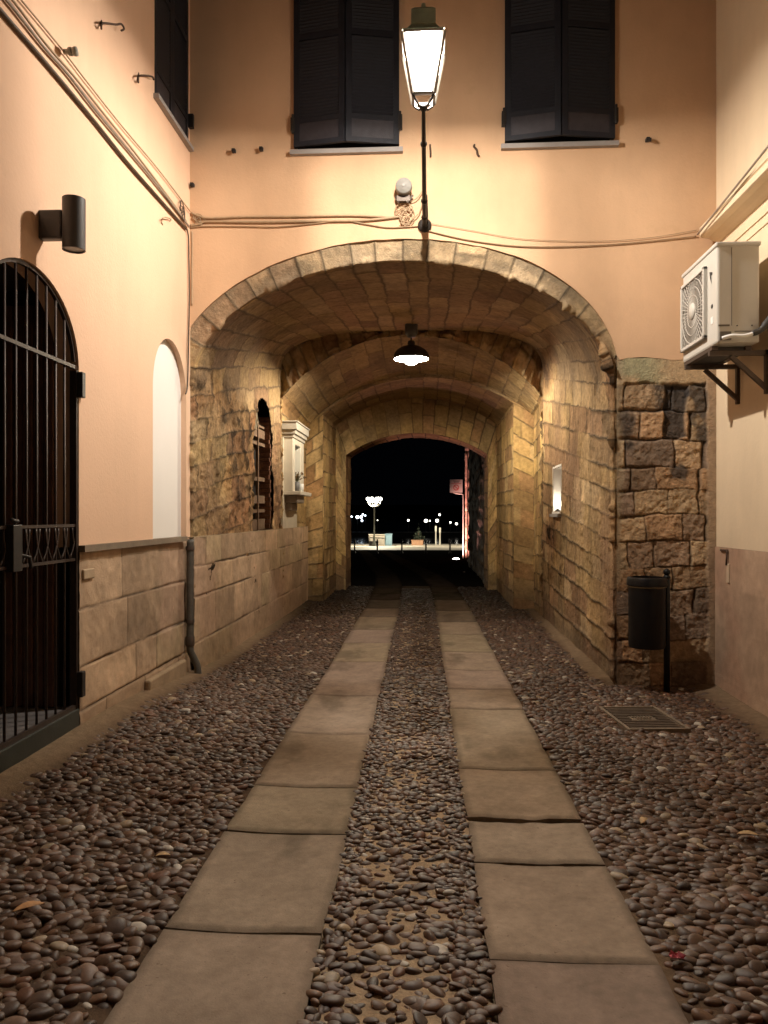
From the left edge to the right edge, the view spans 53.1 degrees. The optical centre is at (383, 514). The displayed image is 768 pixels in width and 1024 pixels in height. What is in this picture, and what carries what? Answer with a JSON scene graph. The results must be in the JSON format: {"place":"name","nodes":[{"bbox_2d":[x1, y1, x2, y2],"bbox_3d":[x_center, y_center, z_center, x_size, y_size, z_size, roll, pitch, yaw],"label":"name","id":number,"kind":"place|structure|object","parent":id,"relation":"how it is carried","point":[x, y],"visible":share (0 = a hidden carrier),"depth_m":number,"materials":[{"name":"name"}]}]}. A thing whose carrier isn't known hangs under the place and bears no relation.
{"place":"outdoors","nodes":[
{"label":"outdoors","id":0,"kind":"place"},
{"bbox_2d":[103,551,401,1023],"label":"path","id":1,"kind":"structure","parent":0,"point":[239,940],"depth_m":3.58,"materials":[{"name":"stone"}]},
{"bbox_2d":[0,585,767,1023],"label":"pebble paving","id":2,"kind":"structure","parent":0,"point":[38,1001],"depth_m":4.28,"materials":[{"name":"stone"}]},
{"bbox_2d":[12,901,44,911],"bbox_3d":[-1.439,1.586,3.111,0.119,0.022,0.052,0,0,-21],"label":"dry leaf","id":3,"kind":"object","parent":2,"relation":"on","point":[27,904],"visible":1,"depth_m":3.12,"materials":[{"name":"brown plant"}]},
{"bbox_2d":[154,851,170,856],"bbox_3d":[-1.064,1.634,3.689,0.080,0.022,0.035,0,0,3],"label":"dry leaf","id":4,"kind":"object","parent":2,"relation":"on","point":[163,853],"visible":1,"depth_m":3.69,"materials":[{"name":"brown plant"}]},
{"bbox_2d":[640,817,647,823],"bbox_3d":[1.409,1.658,4.174,0.039,0.022,0.089,0,0,44],"label":"dry leaf","id":5,"kind":"object","parent":2,"relation":"on","point":[643,819],"visible":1,"depth_m":4.17,"materials":[{"name":"brown plant"}]},
{"bbox_2d":[627,569,670,692],"bbox_3d":[2.545,1.146,7.443,0.375,1.249,0.375,0,0,38],"label":"litter bin","id":6,"kind":"object","parent":2,"relation":"on","point":[648,612],"visible":0.98,"depth_m":7.31,"materials":[{"name":"metal"}]},
{"bbox_2d":[669,950,685,958],"bbox_3d":[1.106,1.659,2.898,0.060,0.023,0.048,0,0,3],"label":"candy wrapper","id":7,"kind":"object","parent":2,"relation":"on","point":[673,955],"visible":1,"depth_m":2.90,"materials":[{"name":"red plastic"}]},
{"bbox_2d":[0,550,767,1023],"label":"ground","id":8,"kind":"structure","parent":0,"point":[58,752],"depth_m":4.64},
{"bbox_2d":[0,0,193,772],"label":"peach house","id":9,"kind":"structure","parent":8,"relation":"on","point":[94,433],"depth_m":5.68,"materials":[{"name":"paint"}]},
{"bbox_2d":[6,305,53,707],"bbox_3d":[-2.515,-0.060,5.462,0.368,2.840,0.068,0,0,3],"label":"door","id":10,"kind":"structure","parent":9,"relation":"in","point":[9,309],"depth_m":5.43,"materials":[{"name":"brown wood"}]},
{"bbox_2d":[39,194,85,253],"bbox_3d":[-2.053,-1.853,4.910,0.291,0.330,0.142,0,0,3],"label":"wall sconce","id":11,"kind":"object","parent":9,"relation":"attached to","point":[66,225],"depth_m":4.87,"materials":[{"name":"grey paint"}]},
{"bbox_2d":[63,46,78,56],"bbox_3d":[-2.107,-3.120,5.179,0.100,0.058,0.060,0,0,3],"label":"insulator","id":12,"kind":"object","parent":9,"relation":"attached to","point":[72,51],"visible":1,"depth_m":5.16,"materials":[{"name":"grey ceramic"}]},
{"bbox_2d":[0,7,187,229],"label":"cable","id":13,"kind":"object","parent":9,"relation":"attached to","point":[42,59],"visible":1,"depth_m":5.42,"materials":[{"name":"plastic"}]},
{"bbox_2d":[5,0,189,227],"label":"cable","id":14,"kind":"object","parent":9,"relation":"attached to","point":[28,27],"visible":1,"depth_m":5.50,"materials":[{"name":"beige plastic"}]},
{"bbox_2d":[11,0,186,220],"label":"cable","id":15,"kind":"object","parent":9,"relation":"attached to","point":[69,71],"visible":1,"depth_m":5.47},
{"bbox_2d":[21,0,190,211],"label":"cable","id":16,"kind":"object","parent":9,"relation":"attached to","point":[47,31],"visible":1,"depth_m":5.68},
{"bbox_2d":[100,20,124,31],"bbox_3d":[-2.104,-3.747,5.910,0.076,0.250,0.403,0,0,3],"label":"wall hook","id":17,"kind":"object","parent":9,"relation":"attached to","point":[114,24],"depth_m":5.87,"materials":[{"name":"metal"}]},
{"bbox_2d":[137,72,154,82],"bbox_3d":[-2.066,-3.753,6.621,0.067,0.221,0.390,0,0,3],"label":"wall hook","id":18,"kind":"object","parent":9,"relation":"attached to","point":[144,75],"depth_m":6.54,"materials":[{"name":"metal"}]},
{"bbox_2d":[153,0,193,151],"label":"window","id":19,"kind":"structure","parent":9,"relation":"in","point":[170,93],"depth_m":7.43,"materials":[{"name":"black wood"}]},
{"bbox_2d":[179,200,184,220],"bbox_3d":[-2.005,-3.024,7.648,0.021,0.189,0.170,0,0,3],"label":"wire tangle","id":20,"kind":"object","parent":9,"relation":"attached to","point":[182,210],"visible":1,"depth_m":7.64,"materials":[{"name":"beige plastic"}]},
{"bbox_2d":[185,226,189,393],"bbox_3d":[-2.001,-2.068,7.830,0.016,1.705,0.134,0,0,3],"label":"cable","id":21,"kind":"object","parent":9,"relation":"attached to","point":[188,311],"visible":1,"depth_m":7.87,"materials":[{"name":"brown plastic"}]},
{"bbox_2d":[185,539,201,673],"bbox_3d":[-1.938,0.966,7.824,0.166,1.432,0.092,0,0,-40],"label":"drain pipe","id":22,"kind":"object","parent":9,"relation":"attached to","point":[190,622],"visible":0.94,"depth_m":7.77,"materials":[{"name":"metal"}]},
{"bbox_2d":[296,588,502,1023],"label":"pebble strip","id":23,"kind":"object","parent":8,"relation":"on","point":[467,964],"visible":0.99,"depth_m":3.63,"materials":[{"name":"grey stone"}]},
{"bbox_2d":[400,539,402,553],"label":"bollard","id":24,"kind":"object","parent":8,"relation":"on","point":[401,552],"visible":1,"depth_m":44.98,"materials":[{"name":"metal"}]},
{"bbox_2d":[66,0,761,686],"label":"gatehouse","id":25,"kind":"object","parent":8,"relation":"on","point":[540,380],"visible":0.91,"depth_m":7.90,"materials":[{"name":"stone"}]},
{"bbox_2d":[191,231,192,304],"bbox_3d":[-1.992,-2.554,7.972,0.024,0.769,0.020,0,0,3],"label":"cable","id":26,"kind":"object","parent":25,"relation":"attached to","point":[191,268],"visible":1,"depth_m":7.96,"materials":[{"name":"beige plastic"}]},
{"bbox_2d":[193,213,204,222],"bbox_3d":[-1.913,-3.059,7.951,0.133,0.114,0.021,0,0,3],"label":"wire tangle","id":27,"kind":"object","parent":25,"relation":"attached to","point":[199,218],"visible":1,"depth_m":7.95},
{"bbox_2d":[252,398,271,530],"bbox_3d":[-1.933,-0.750,11.504,0.240,2.300,1.500,0,0,3],"label":"window","id":28,"kind":"structure","parent":25,"relation":"in","point":[262,446],"depth_m":12.07,"materials":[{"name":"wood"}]},
{"bbox_2d":[191,212,390,218],"bbox_3d":[-0.951,-3.075,7.895,2.101,0.116,0.021,0,0,3],"label":"cable","id":29,"kind":"object","parent":25,"relation":"attached to","point":[296,216],"visible":1,"depth_m":7.89,"materials":[{"name":"beige plastic"}]},
{"bbox_2d":[190,216,398,226],"bbox_3d":[-0.919,-3.012,7.894,2.179,0.073,0.027,0,0,3],"label":"cable","id":30,"kind":"object","parent":25,"relation":"attached to","point":[293,221],"visible":1,"depth_m":7.88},
{"bbox_2d":[281,420,310,527],"bbox_3d":[-1.522,-0.672,13.524,0.318,1.805,1.380,0,0,3],"label":"wall shrine","id":31,"kind":"object","parent":25,"relation":"attached to","point":[295,434],"depth_m":13.04,"materials":[{"name":"beige stone"}]},
{"bbox_2d":[295,472,304,490],"bbox_3d":[-1.496,-0.574,13.242,0.247,0.346,0.368,0,0,3],"label":"flower vase","id":32,"kind":"object","parent":31,"relation":"on","point":[297,482],"visible":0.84,"depth_m":13.18,"materials":[{"name":"grey ceramic"}]},
{"bbox_2d":[299,484,303,490],"bbox_3d":[-1.448,-0.471,13.439,0.100,0.140,0.098,0,0,3],"label":"white pot","id":33,"kind":"object","parent":31,"relation":"on","point":[301,488],"visible":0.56,"depth_m":13.40,"materials":[{"name":"ceramic"}]},
{"bbox_2d":[190,222,417,227],"bbox_3d":[-0.808,-2.966,7.887,2.398,0.091,0.012,0,0,3],"label":"cable","id":34,"kind":"object","parent":25,"relation":"attached to","point":[301,225],"visible":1,"depth_m":7.89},
{"bbox_2d":[290,0,402,155],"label":"window","id":35,"kind":"structure","parent":25,"relation":"in","point":[346,52],"depth_m":7.79,"materials":[{"name":"black wood"}]},
{"bbox_2d":[395,205,414,225],"bbox_3d":[0.212,-3.045,7.814,0.202,0.213,0.022,0,0,3],"label":"wire tangle","id":36,"kind":"object","parent":25,"relation":"attached to","point":[406,209],"visible":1,"depth_m":7.81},
{"bbox_2d":[395,178,421,220],"bbox_3d":[0.256,-3.184,7.765,0.297,0.419,0.137,0,0,3],"label":"siren","id":37,"kind":"object","parent":25,"relation":"attached to","point":[403,187],"visible":0.95,"depth_m":7.75,"materials":[{"name":"plastic"}]},
{"bbox_2d":[393,323,429,362],"bbox_3d":[0.425,-2.671,11.996,0.572,0.677,0.572,0,0,3],"label":"pendant lamp","id":38,"kind":"object","parent":25,"relation":"hanging from","point":[411,352],"visible":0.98,"depth_m":11.91,"materials":[{"name":"metal"}]},
{"bbox_2d":[401,3,445,232],"bbox_3d":[0.365,-3.546,7.003,0.366,1.352,1.691,0,0,3],"label":"street lantern","id":39,"kind":"object","parent":25,"relation":"attached to","point":[423,34],"visible":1,"depth_m":6.30,"materials":[{"name":"glass"}]},
{"bbox_2d":[473,144,479,156],"bbox_3d":[0.935,-3.689,7.784,0.071,0.140,0.045,0,0,3],"label":"wall hook","id":40,"kind":"object","parent":25,"relation":"attached to","point":[476,149],"depth_m":7.77,"materials":[{"name":"metal"}]},
{"bbox_2d":[554,497,560,511],"bbox_3d":[2.568,-0.158,11.368,0.100,0.224,0.100,0,0,3],"label":"votive lamp","id":41,"kind":"object","parent":25,"relation":"in","point":[557,503],"visible":0.91,"depth_m":11.34,"materials":[{"name":"glass"}]},
{"bbox_2d":[501,0,618,150],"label":"window","id":42,"kind":"structure","parent":25,"relation":"in","point":[560,54],"depth_m":7.66,"materials":[{"name":"black wood"}]},
{"bbox_2d":[429,230,695,246],"bbox_3d":[1.767,-2.794,7.734,2.690,0.208,0.012,0,0,3],"label":"cable","id":43,"kind":"object","parent":25,"relation":"attached to","point":[561,246],"visible":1,"depth_m":7.73,"materials":[{"name":"brown rubber"}]},
{"bbox_2d":[431,223,695,240],"bbox_3d":[1.781,-2.854,7.733,2.669,0.224,0.006,0,0,3],"label":"cable","id":44,"kind":"object","parent":25,"relation":"attached to","point":[559,240],"visible":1,"depth_m":7.74,"materials":[{"name":"brown rubber"}]},
{"bbox_2d":[645,137,651,141],"bbox_3d":[2.636,-3.735,7.666,0.048,0.050,0.067,0,0,3],"label":"wall peg","id":45,"kind":"object","parent":25,"relation":"attached to","point":[648,139],"depth_m":7.64,"materials":[{"name":"metal"}]},
{"bbox_2d":[425,539,426,553],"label":"bollard","id":46,"kind":"object","parent":8,"relation":"on","point":[425,546],"visible":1,"depth_m":44.90,"materials":[{"name":"metal"}]},
{"bbox_2d":[449,539,450,553],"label":"bollard","id":47,"kind":"object","parent":8,"relation":"on","point":[449,546],"visible":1,"depth_m":44.81,"materials":[{"name":"metal"}]},
{"bbox_2d":[450,480,463,558],"bbox_3d":[3.475,0.209,36.742,0.653,3.779,0.078,0,0,3],"label":"road sign","id":48,"kind":"object","parent":8,"relation":"on","point":[456,486],"visible":1,"depth_m":36.72,"materials":[{"name":"red metal"}]},
{"bbox_2d":[464,442,468,557],"bbox_3d":[7.382,-1.500,42.523,6.295,8.000,10.236,0,0,3],"label":"bastion","id":49,"kind":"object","parent":8,"relation":"on","point":[466,502],"visible":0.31,"depth_m":37.63,"materials":[{"name":"stone"}]},
{"bbox_2d":[467,448,484,583],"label":"rampart wall","id":50,"kind":"structure","parent":8,"relation":"on","point":[476,511],"depth_m":23.54,"materials":[{"name":"stone"}]},
{"bbox_2d":[598,706,690,733],"bbox_3d":[2.147,1.707,6.394,0.500,0.052,0.720,0,0,-3],"label":"drain grate","id":51,"kind":"object","parent":8,"relation":"on","point":[650,719],"visible":0.94,"depth_m":6.35,"materials":[{"name":"metal"}]},
{"bbox_2d":[700,0,767,716],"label":"cream house","id":52,"kind":"structure","parent":8,"relation":"on","point":[741,630],"depth_m":6.97,"materials":[{"name":"paint"}]},
{"bbox_2d":[720,549,727,564],"bbox_3d":[3.267,0.405,7.386,0.022,0.152,0.189,0,0,7],"label":"wall hook","id":53,"kind":"object","parent":52,"relation":"attached to","point":[726,551],"depth_m":7.31,"materials":[{"name":"metal"}]},
{"bbox_2d":[684,346,767,403],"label":"wall bracket","id":54,"kind":"object","parent":52,"relation":"attached to","point":[712,358],"depth_m":6.75,"materials":[{"name":"metal"}]},
{"bbox_2d":[680,241,760,362],"bbox_3d":[2.932,-1.837,6.769,0.393,0.833,0.884,0,0,3],"label":"air conditioner","id":55,"kind":"object","parent":54,"relation":"on","point":[719,293],"visible":0.99,"depth_m":6.35,"materials":[{"name":"metal"}]},
{"bbox_2d":[722,332,753,339],"bbox_3d":[2.896,-1.465,6.289,0.251,0.059,0.042,0,0,10],"label":"white pipe","id":56,"kind":"object","parent":55,"relation":"attached to","point":[737,335],"visible":1,"depth_m":6.27,"materials":[{"name":"plastic"}]},
{"bbox_2d":[726,564,729,582],"bbox_3d":[3.270,0.557,7.307,0.012,0.185,0.065,0,0,3],"label":"latch plate","id":57,"kind":"object","parent":52,"relation":"attached to","point":[727,573],"visible":1,"depth_m":7.28,"materials":[{"name":"paint"}]},
{"bbox_2d":[697,145,767,234],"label":"cable","id":58,"kind":"object","parent":52,"relation":"attached to","point":[737,184],"visible":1,"depth_m":6.62,"materials":[{"name":"beige plastic"}]},
{"bbox_2d":[751,316,767,335],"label":"insulated pipe","id":59,"kind":"object","parent":52,"relation":"attached to","point":[763,327],"visible":1,"depth_m":6.25,"materials":[{"name":"white plastic"}]},
{"bbox_2d":[736,830,759,835],"bbox_3d":[1.901,1.667,4.015,0.109,0.022,0.048,0,0,28],"label":"dry leaf","id":60,"kind":"object","parent":8,"relation":"on","point":[747,832],"visible":1,"depth_m":4.02,"materials":[{"name":"brown plant"}]},
{"bbox_2d":[350,505,464,517],"bbox_3d":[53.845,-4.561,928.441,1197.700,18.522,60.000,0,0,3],"label":"hills","id":61,"kind":"structure","parent":0,"point":[416,511],"depth_m":899.88,"materials":[{"name":"black"}]},
{"bbox_2d":[351,518,464,543],"bbox_3d":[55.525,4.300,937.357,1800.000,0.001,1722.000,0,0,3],"label":"water","id":62,"kind":"structure","parent":0,"point":[392,524],"depth_m":259.90,"materials":[{"name":"black liquid"}]},
{"bbox_2d":[351,544,464,549],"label":"quay","id":63,"kind":"structure","parent":0,"point":[414,547],"depth_m":60.99,"materials":[{"name":"beige stone"}]},
{"bbox_2d":[366,497,381,545],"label":"candelabra lamp","id":64,"kind":"object","parent":63,"relation":"on","point":[376,499],"visible":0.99,"depth_m":66.11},
{"bbox_2d":[369,536,383,545],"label":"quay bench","id":65,"kind":"object","parent":63,"relation":"on","point":[370,543],"visible":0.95,"depth_m":67.29,"materials":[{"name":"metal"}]},
{"bbox_2d":[369,534,384,545],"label":"quay box","id":66,"kind":"object","parent":63,"relation":"on","point":[381,542],"visible":0.71,"depth_m":68.13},
{"bbox_2d":[385,534,391,545],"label":"quay box","id":67,"kind":"object","parent":63,"relation":"on","point":[388,539],"visible":1,"depth_m":68.28,"materials":[{"name":"teal"}]},
{"bbox_2d":[411,526,424,544],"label":"planter","id":68,"kind":"object","parent":63,"relation":"on","point":[418,541],"visible":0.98,"depth_m":69.97,"materials":[{"name":"ceramic"}]},
{"bbox_2d":[439,528,440,544],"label":"mooring post","id":69,"kind":"object","parent":63,"relation":"on","point":[439,536],"visible":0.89,"depth_m":71.78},
{"bbox_2d":[351,531,464,536],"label":"pier","id":70,"kind":"structure","parent":0,"point":[401,534],"depth_m":147.98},
{"bbox_2d":[351,435,464,505],"label":"sky","id":71,"kind":"structure","parent":0,"point":[404,471],"materials":[{"name":"black"}]},
{"bbox_2d":[378,551,688,1023],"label":"path","id":72,"kind":"structure","parent":0,"point":[564,937],"depth_m":3.59,"materials":[{"name":"stone"}]}
]}

